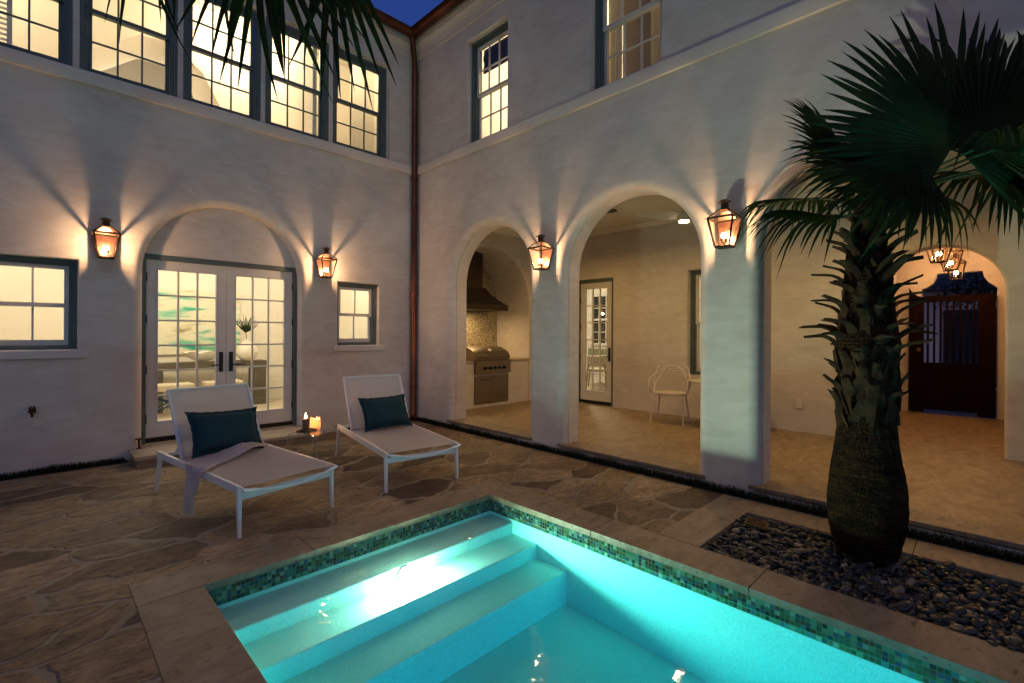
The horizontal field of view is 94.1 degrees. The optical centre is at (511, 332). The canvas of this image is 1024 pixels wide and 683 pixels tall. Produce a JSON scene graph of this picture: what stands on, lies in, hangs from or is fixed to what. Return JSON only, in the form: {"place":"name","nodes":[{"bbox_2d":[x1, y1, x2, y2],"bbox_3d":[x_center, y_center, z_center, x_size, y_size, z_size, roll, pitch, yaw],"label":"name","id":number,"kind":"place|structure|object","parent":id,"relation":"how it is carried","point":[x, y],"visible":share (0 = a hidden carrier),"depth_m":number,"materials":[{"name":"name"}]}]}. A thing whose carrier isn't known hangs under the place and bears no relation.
{"place":"outdoors","nodes":[
{"label":"outdoors","id":0,"kind":"place"},
{"bbox_2d":[364,0,443,25],"label":"sky","id":1,"kind":"structure","parent":0,"point":[409,12],"materials":[{"name":"blue"}]},
{"bbox_2d":[0,421,1023,682],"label":"patio","id":2,"kind":"structure","parent":0,"point":[82,549],"depth_m":3.74,"materials":[{"name":"brown stone"}]},
{"bbox_2d":[0,0,411,475],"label":"house wing","id":3,"kind":"structure","parent":2,"relation":"on","point":[162,153],"depth_m":6.18,"materials":[{"name":"white paint"}]},
{"bbox_2d":[0,0,12,44],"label":"shutter","id":4,"kind":"object","parent":3,"relation":"attached to","point":[8,24],"visible":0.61,"depth_m":4.92,"materials":[{"name":"white paint"}]},
{"bbox_2d":[28,406,35,416],"bbox_3d":[-4.838,0.792,4.803,0.060,0.108,0.100,0,0,-45],"label":"wall spigot","id":5,"kind":"object","parent":3,"relation":"attached to","point":[31,411],"depth_m":4.80,"materials":[{"name":"brown metal"}]},
{"bbox_2d":[0,0,72,65],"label":"window","id":6,"kind":"structure","parent":3,"relation":"in","point":[65,7],"depth_m":5.06,"materials":[{"name":"blue paint"}]},
{"bbox_2d":[0,254,76,349],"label":"window","id":7,"kind":"structure","parent":3,"relation":"in","point":[69,267],"depth_m":5.02,"materials":[{"name":"blue paint"}]},
{"bbox_2d":[89,218,123,259],"bbox_3d":[-4.375,-1.023,5.133,0.270,0.438,0.270,0,0,-45],"label":"wall lantern","id":8,"kind":"object","parent":3,"relation":"attached to","point":[105,237],"depth_m":5.15,"materials":[{"name":"orange glass"}]},
{"bbox_2d":[79,0,177,96],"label":"window","id":9,"kind":"structure","parent":3,"relation":"in","point":[86,7],"depth_m":5.51,"materials":[{"name":"blue paint"}]},
{"bbox_2d":[158,382,194,412],"bbox_3d":[-5.340,1.049,7.481,0.542,0.506,0.400,0,0,-45],"label":"stool","id":10,"kind":"object","parent":3,"relation":"on","point":[163,387],"visible":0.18,"depth_m":7.36,"materials":[{"name":"beige fabric"}]},
{"bbox_2d":[145,259,225,437],"bbox_3d":[-4.014,0.186,5.895,0.840,2.110,0.111,0,0,-45],"label":"door leaf","id":11,"kind":"structure","parent":3,"relation":"in","point":[153,427],"depth_m":5.79,"materials":[{"name":"white paint"}]},
{"bbox_2d":[158,288,239,354],"bbox_3d":[-5.646,-0.191,8.403,1.520,1.120,0.035,0,0,-45],"label":"painting","id":12,"kind":"object","parent":3,"relation":"attached to","point":[167,330],"visible":0.36,"depth_m":8.33,"materials":[{"name":"fabric"}]},
{"bbox_2d":[158,359,266,413],"bbox_3d":[-5.275,0.896,8.280,1.780,0.800,0.380,0,0,-45],"label":"console table","id":13,"kind":"object","parent":3,"relation":"on","point":[259,381],"visible":0.36,"depth_m":8.64,"materials":[{"name":"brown wood"}]},
{"bbox_2d":[181,351,214,360],"bbox_3d":[-5.329,0.394,8.195,0.603,0.174,0.354,0,0,-45],"label":"shell bowl","id":14,"kind":"object","parent":13,"relation":"on","point":[206,355],"visible":0.86,"depth_m":8.10,"materials":[{"name":"beige ceramic"}]},
{"bbox_2d":[236,316,257,360],"bbox_3d":[-4.821,0.076,8.622,0.412,0.845,0.355,0,0,-1],"label":"vase with palm leaf","id":15,"kind":"object","parent":13,"relation":"on","point":[243,352],"visible":0.85,"depth_m":8.54,"materials":[{"name":"beige ceramic"}]},
{"bbox_2d":[183,0,260,120],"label":"window","id":16,"kind":"structure","parent":3,"relation":"in","point":[254,69],"depth_m":6.17,"materials":[{"name":"blue paint"}]},
{"bbox_2d":[201,379,243,385],"bbox_3d":[-4.845,1.052,7.976,0.542,0.506,0.400,0,0,-45],"label":"stool","id":17,"kind":"object","parent":3,"relation":"on","point":[208,383],"visible":0.08,"depth_m":7.84,"materials":[{"name":"white fabric"}]},
{"bbox_2d":[226,267,292,423],"bbox_3d":[-3.416,0.189,6.492,0.840,2.110,0.111,0,0,-45],"label":"door leaf","id":18,"kind":"structure","parent":3,"relation":"in","point":[282,414],"depth_m":6.56,"materials":[{"name":"white paint"}]},
{"bbox_2d":[265,16,328,140],"bbox_3d":[-3.072,-3.545,6.788,0.873,1.481,0.140,0,0,-45],"label":"window","id":19,"kind":"structure","parent":3,"relation":"in","point":[291,32],"depth_m":6.83,"materials":[{"name":"blue paint"}]},
{"bbox_2d":[313,247,337,277],"bbox_3d":[-2.667,-1.014,6.839,0.270,0.438,0.270,0,0,-45],"label":"wall lantern","id":20,"kind":"object","parent":3,"relation":"attached to","point":[323,261],"depth_m":6.84,"materials":[{"name":"glass"}]},
{"bbox_2d":[337,282,376,344],"bbox_3d":[-2.463,-0.291,7.449,0.678,0.953,0.140,0,0,-45],"label":"window","id":21,"kind":"structure","parent":3,"relation":"in","point":[371,316],"depth_m":7.52,"materials":[{"name":"blue paint"}]},
{"bbox_2d":[333,48,385,157],"bbox_3d":[-2.404,-3.542,7.456,0.893,1.481,0.140,0,0,-45],"label":"window","id":22,"kind":"structure","parent":3,"relation":"in","point":[380,134],"depth_m":7.55,"materials":[{"name":"blue paint"}]},
{"bbox_2d":[128,423,336,468],"bbox_3d":[-3.416,1.379,6.048,2.250,0.125,0.670,0,0,-45],"label":"doorstep","id":23,"kind":"object","parent":2,"relation":"on","point":[145,455],"visible":0.34,"depth_m":6.06,"materials":[{"name":"stone"}]},
{"bbox_2d":[135,438,142,448],"bbox_3d":[-4.240,1.255,5.416,0.072,0.114,0.071,0,0,-45],"label":"door holdback","id":24,"kind":"object","parent":23,"relation":"on","point":[139,439],"depth_m":5.41,"materials":[{"name":"brown metal"}]},
{"bbox_2d":[90,0,398,109],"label":"palm tree","id":25,"kind":"object","parent":2,"relation":"on","point":[275,9],"visible":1,"depth_m":2.25,"materials":[{"name":"green plant"}]},
{"bbox_2d":[155,383,337,537],"bbox_3d":[-2.324,0.975,4.113,1.671,0.945,0.761,0,0,36],"label":"sun lounger","id":26,"kind":"object","parent":2,"relation":"on","point":[268,462],"visible":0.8,"depth_m":4.08,"materials":[{"name":"white"}]},
{"bbox_2d":[184,406,264,458],"bbox_3d":[-2.571,0.881,4.289,0.140,0.430,0.610,-35,-23,31],"label":"pillow","id":27,"kind":"object","parent":26,"relation":"on","point":[215,432],"visible":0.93,"depth_m":4.21,"materials":[{"name":"teal fabric"}]},
{"bbox_2d":[182,442,267,516],"bbox_3d":[-2.484,1.217,4.088,0.332,0.468,0.855,0,0,4],"label":"throw blanket","id":28,"kind":"object","parent":26,"relation":"on","point":[195,469],"visible":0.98,"depth_m":3.81,"materials":[{"name":"beige fabric"}]},
{"bbox_2d":[287,427,339,470],"bbox_3d":[-2.175,1.262,5.244,0.369,0.373,0.400,0,0,17],"label":"side table","id":29,"kind":"object","parent":2,"relation":"on","point":[316,437],"visible":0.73,"depth_m":5.20,"materials":[{"name":"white metal"}]},
{"bbox_2d":[296,428,316,432],"bbox_3d":[-2.252,1.068,5.223,0.130,0.018,0.170,0,0,17],"label":"tray","id":30,"kind":"object","parent":29,"relation":"on","point":[310,430],"visible":0.75,"depth_m":5.18,"materials":[{"name":"brown wood"}]},
{"bbox_2d":[302,414,308,430],"bbox_3d":[-2.259,0.972,5.216,0.068,0.195,0.068,0,0,-45],"label":"pillar candle","id":31,"kind":"object","parent":30,"relation":"on","point":[305,423],"visible":0.94,"depth_m":5.19,"materials":[{"name":"brown wax"}]},
{"bbox_2d":[310,416,320,428],"bbox_3d":[-2.216,1.010,5.365,0.113,0.132,0.114,0,0,-45],"label":"votive holder","id":32,"kind":"object","parent":29,"relation":"on","point":[315,423],"visible":0.98,"depth_m":5.32,"materials":[{"name":"orange glass"}]},
{"bbox_2d":[335,374,460,492],"bbox_3d":[-1.288,0.981,5.167,0.761,0.945,1.671,0,0,-36],"label":"sun lounger","id":33,"kind":"object","parent":2,"relation":"on","point":[394,439],"visible":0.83,"depth_m":5.20,"materials":[{"name":"white fabric"}]},
{"bbox_2d":[357,393,412,431],"bbox_3d":[-1.436,0.897,5.409,0.570,0.420,0.140,-1,-33,-36],"label":"pillow","id":34,"kind":"object","parent":33,"relation":"on","point":[384,412],"visible":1,"depth_m":5.35,"materials":[{"name":"teal fabric"}]},
{"bbox_2d":[0,420,1023,564],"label":"planting strip","id":35,"kind":"object","parent":2,"relation":"in","point":[917,539],"visible":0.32,"depth_m":4.63,"materials":[{"name":"soil"}]},
{"bbox_2d":[0,457,125,479],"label":"grass","id":36,"kind":"structure","parent":35,"relation":"on","point":[50,469],"depth_m":4.92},
{"bbox_2d":[415,416,1023,563],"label":"grass","id":37,"kind":"structure","parent":35,"relation":"on","point":[991,551],"depth_m":4.32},
{"bbox_2d":[129,480,1023,682],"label":"pool coping","id":38,"kind":"object","parent":2,"relation":"on","point":[191,636],"visible":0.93,"depth_m":2.83,"materials":[{"name":"stone"}]},
{"bbox_2d":[703,515,1023,652],"bbox_3d":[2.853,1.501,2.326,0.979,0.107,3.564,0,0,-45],"label":"pebbles","id":39,"kind":"object","parent":2,"relation":"in","point":[975,611],"visible":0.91,"depth_m":2.85,"materials":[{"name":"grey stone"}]},
{"bbox_2d":[744,517,768,530],"bbox_3d":[1.874,1.459,3.650,0.150,0.010,0.150,7,4,37],"label":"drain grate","id":40,"kind":"object","parent":39,"relation":"on","point":[750,521],"visible":1,"depth_m":3.64,"materials":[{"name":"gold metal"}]},
{"bbox_2d":[730,2,1023,568],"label":"palm tree","id":41,"kind":"object","parent":39,"relation":"on","point":[890,159],"visible":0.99,"depth_m":2.90,"materials":[{"name":"green plant"}]},
{"bbox_2d":[128,398,982,586],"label":"ground","id":42,"kind":"structure","parent":0,"point":[701,507],"depth_m":7.15,"materials":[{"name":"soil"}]},
{"bbox_2d":[217,511,922,682],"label":"pool shell","id":43,"kind":"object","parent":42,"relation":"on","point":[610,620],"visible":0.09,"depth_m":3.04,"materials":[{"name":"paint"}]},
{"bbox_2d":[220,514,565,682],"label":"pool steps","id":44,"kind":"structure","parent":43,"relation":"on","point":[459,597],"depth_m":3.04,"materials":[{"name":"paint"}]},
{"bbox_2d":[398,565,408,579],"bbox_3d":[-0.759,1.682,3.342,0.090,0.090,0.020,0,0,-45],"label":"pool light","id":45,"kind":"object","parent":44,"relation":"attached to","point":[403,572],"visible":1,"depth_m":3.33,"materials":[{"name":"glass"}]},
{"bbox_2d":[208,499,982,682],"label":"pool waterline tile","id":46,"kind":"object","parent":43,"relation":"attached to","point":[920,670],"visible":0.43,"depth_m":2.98,"materials":[{"name":"tile"}]},
{"bbox_2d":[586,356,606,389],"bbox_3d":[2.045,0.942,11.432,0.506,0.802,0.493,0,0,15],"label":"dining chair","id":47,"kind":"object","parent":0,"point":[596,362],"visible":0.78,"depth_m":11.24,"materials":[{"name":"beige fabric"}]},
{"bbox_2d":[588,355,606,386],"bbox_3d":[2.457,0.968,12.227,1.200,0.750,1.200,0,0,-45],"label":"dining table","id":48,"kind":"object","parent":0,"point":[603,384],"visible":0.1,"depth_m":12.20,"materials":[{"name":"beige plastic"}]},
{"bbox_2d":[624,0,650,75],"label":"curtain","id":49,"kind":"object","parent":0,"point":[633,32],"visible":0.22,"depth_m":5.94,"materials":[{"name":"brown fabric"}]},
{"bbox_2d":[450,401,1023,550],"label":"porch floor","id":50,"kind":"structure","parent":0,"point":[957,465],"depth_m":5.57,"materials":[{"name":"beige tile"}]},
{"bbox_2d":[466,357,528,408],"bbox_3d":[-0.686,0.921,9.126,2.000,0.850,0.977,0,0,-45],"label":"kitchen counter","id":51,"kind":"object","parent":50,"relation":"on","point":[486,390],"visible":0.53,"depth_m":8.91,"materials":[{"name":"paint"}]},
{"bbox_2d":[474,376,491,404],"bbox_3d":[-0.511,1.040,8.649,0.421,0.495,0.053,0,0,-45],"label":"cabinet door","id":52,"kind":"structure","parent":51,"relation":"in","point":[482,385],"depth_m":8.64,"materials":[{"name":"wood"}]},
{"bbox_2d":[466,345,511,373],"bbox_3d":[-0.522,0.491,8.964,0.890,0.492,0.672,0,0,-45],"label":"gas grill","id":53,"kind":"object","parent":51,"relation":"on","point":[490,359],"visible":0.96,"depth_m":8.74,"materials":[{"name":"metal"}]},
{"bbox_2d":[492,375,508,402],"bbox_3d":[-0.210,1.041,8.949,0.421,0.495,0.053,0,0,-45],"label":"cabinet door","id":54,"kind":"structure","parent":51,"relation":"in","point":[499,382],"depth_m":8.95,"materials":[{"name":"wood"}]},
{"bbox_2d":[648,365,690,426],"bbox_3d":[2.410,0.935,7.253,0.603,0.860,0.497,0,0,30],"label":"garden chair","id":55,"kind":"object","parent":50,"relation":"on","point":[668,393],"visible":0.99,"depth_m":7.30,"materials":[{"name":"beige plastic"}]},
{"bbox_2d":[688,378,700,383],"bbox_3d":[3.025,1.028,6.888,0.920,0.676,0.920,0,0,-45],"label":"pedestal table","id":56,"kind":"object","parent":50,"relation":"on","point":[696,380],"visible":0.09,"depth_m":6.92,"materials":[{"name":"beige plastic"}]},
{"bbox_2d":[411,0,1023,556],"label":"house wing","id":57,"kind":"structure","parent":50,"relation":"on","point":[555,138],"depth_m":5.89,"materials":[{"name":"white paint"}]},
{"bbox_2d":[409,36,417,420],"bbox_3d":[-1.634,-1.692,7.864,0.109,6.313,0.285,0,0,0],"label":"downpipe","id":58,"kind":"object","parent":57,"relation":"attached to","point":[413,293],"visible":0.98,"depth_m":7.91,"materials":[{"name":"orange metal"}]},
{"bbox_2d":[466,251,507,311],"bbox_3d":[-0.780,-1.078,9.231,1.310,1.292,0.690,0,0,-45],"label":"range hood","id":59,"kind":"object","parent":57,"relation":"attached to","point":[479,298],"visible":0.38,"depth_m":9.22,"materials":[{"name":"metal"}]},
{"bbox_2d":[471,21,507,142],"bbox_3d":[-0.256,-3.565,6.915,0.140,1.551,0.858,0,0,-45],"label":"window","id":60,"kind":"structure","parent":57,"relation":"in","point":[500,32],"depth_m":7.12,"materials":[{"name":"blue paint"}]},
{"bbox_2d":[483,36,507,73],"bbox_3d":[-0.134,-4.160,7.034,0.037,0.358,0.830,0,0,-45],"label":"window blind","id":61,"kind":"object","parent":57,"relation":"attached to","point":[503,50],"depth_m":7.12,"materials":[{"name":"blue"}]},
{"bbox_2d":[528,234,553,270],"bbox_3d":[0.354,-0.997,5.871,0.270,0.438,0.270,0,0,-45],"label":"wall lantern","id":62,"kind":"object","parent":57,"relation":"attached to","point":[546,250],"depth_m":5.87,"materials":[{"name":"orange metal"}]},
{"bbox_2d":[580,281,611,402],"bbox_3d":[1.597,0.165,9.127,0.111,2.263,0.734,0,0,-45],"label":"door leaf","id":63,"kind":"structure","parent":57,"relation":"in","point":[599,395],"depth_m":9.19,"materials":[{"name":"white paint"}]},
{"bbox_2d":[588,294,606,365],"bbox_3d":[2.998,-0.089,14.104,0.050,2.170,1.800,0,0,-45],"label":"window","id":64,"kind":"structure","parent":57,"relation":"attached to","point":[603,319],"depth_m":14.47,"materials":[{"name":"white glass"}]},
{"bbox_2d":[609,0,621,82],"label":"curtain","id":65,"kind":"object","parent":57,"relation":"hanging from","point":[615,42],"visible":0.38,"depth_m":5.70,"materials":[{"name":"beige fabric"}]},
{"bbox_2d":[595,0,661,88],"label":"window","id":66,"kind":"structure","parent":57,"relation":"in","point":[602,30],"depth_m":5.55,"materials":[{"name":"blue paint"}]},
{"bbox_2d":[651,0,659,64],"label":"curtain","id":67,"kind":"object","parent":57,"relation":"hanging from","point":[655,16],"visible":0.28,"depth_m":5.33,"materials":[{"name":"beige fabric"}]},
{"bbox_2d":[638,209,691,225],"bbox_3d":[2.366,-1.701,6.512,1.115,0.450,0.966,0,0,25],"label":"ceiling fan","id":68,"kind":"object","parent":57,"relation":"hanging from","point":[682,217],"visible":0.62,"depth_m":6.33,"materials":[{"name":"white paint"}]},
{"bbox_2d":[690,270,700,374],"bbox_3d":[3.394,-0.172,7.507,0.140,1.698,1.142,0,0,-45],"label":"window","id":69,"kind":"structure","parent":57,"relation":"in","point":[695,345],"depth_m":7.85,"materials":[{"name":"blue paint"}]},
{"bbox_2d":[706,199,742,249],"bbox_3d":[1.920,-0.989,4.302,0.270,0.438,0.270,0,0,-45],"label":"wall lantern","id":70,"kind":"object","parent":57,"relation":"attached to","point":[727,234],"depth_m":4.30,"materials":[{"name":"orange glass"}]},
{"bbox_2d":[795,400,802,408],"bbox_3d":[4.000,0.992,6.638,0.012,0.120,0.090,0,0,-45],"label":"outlet cover","id":71,"kind":"object","parent":57,"relation":"attached to","point":[799,404],"visible":1,"depth_m":6.63,"materials":[{"name":"white paint"}]},
{"bbox_2d":[821,186,933,198],"bbox_3d":[3.785,-1.693,5.161,1.115,0.450,0.966,0,0,-30],"label":"ceiling fan","id":72,"kind":"object","parent":57,"relation":"hanging from","point":[834,194],"visible":0.01,"depth_m":5.41,"materials":[{"name":"white paint"}]},
{"bbox_2d":[926,248,950,263],"bbox_3d":[5.504,-1.220,6.196,0.329,0.620,0.329,0,0,25],"label":"hanging lantern","id":73,"kind":"object","parent":57,"relation":"hanging from","point":[940,257],"visible":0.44,"depth_m":6.15,"materials":[{"name":"brown metal"}]},
{"bbox_2d":[931,248,965,271],"bbox_3d":[6.267,-1.201,6.855,0.329,0.620,0.329,0,0,33],"label":"hanging lantern","id":74,"kind":"object","parent":57,"relation":"hanging from","point":[958,252],"visible":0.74,"depth_m":6.79,"materials":[{"name":"brown metal"}]},
{"bbox_2d":[940,248,966,280],"bbox_3d":[6.994,-1.147,7.548,0.329,0.620,0.329,0,0,41],"label":"hanging lantern","id":75,"kind":"object","parent":57,"relation":"hanging from","point":[963,261],"visible":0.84,"depth_m":7.49,"materials":[{"name":"brown metal"}]},
{"bbox_2d":[447,418,1023,549],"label":"porch kerb","id":76,"kind":"structure","parent":50,"relation":"on","point":[978,531],"depth_m":4.15,"materials":[{"name":"stone"}]},
{"bbox_2d":[908,288,995,417],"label":"gate","id":77,"kind":"structure","parent":50,"relation":"on","point":[959,386],"depth_m":7.99,"materials":[{"name":"brown wood"}]},
{"bbox_2d":[590,376,996,415],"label":"street","id":78,"kind":"structure","parent":0,"point":[958,411],"depth_m":8.93,"materials":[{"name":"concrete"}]},
{"bbox_2d":[925,272,996,320],"bbox_3d":[11.915,-0.891,10.342,5.922,4.742,5.393,0,0,5],"label":"street tree","id":79,"kind":"object","parent":78,"relation":"on","point":[970,285],"visible":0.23,"depth_m":11.21,"materials":[{"name":"green plant"}]},
{"bbox_2d":[923,272,996,389],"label":"neighbour building","id":80,"kind":"structure","parent":0,"point":[936,289],"depth_m":12.90,"materials":[{"name":"stone"}]},
{"bbox_2d":[943,309,996,387],"bbox_3d":[12.625,0.404,12.144,0.030,2.050,2.420,0,0,-45],"label":"garage door","id":81,"kind":"structure","parent":80,"relation":"in","point":[970,315],"depth_m":12.71,"materials":[{"name":"blue"}]}
]}

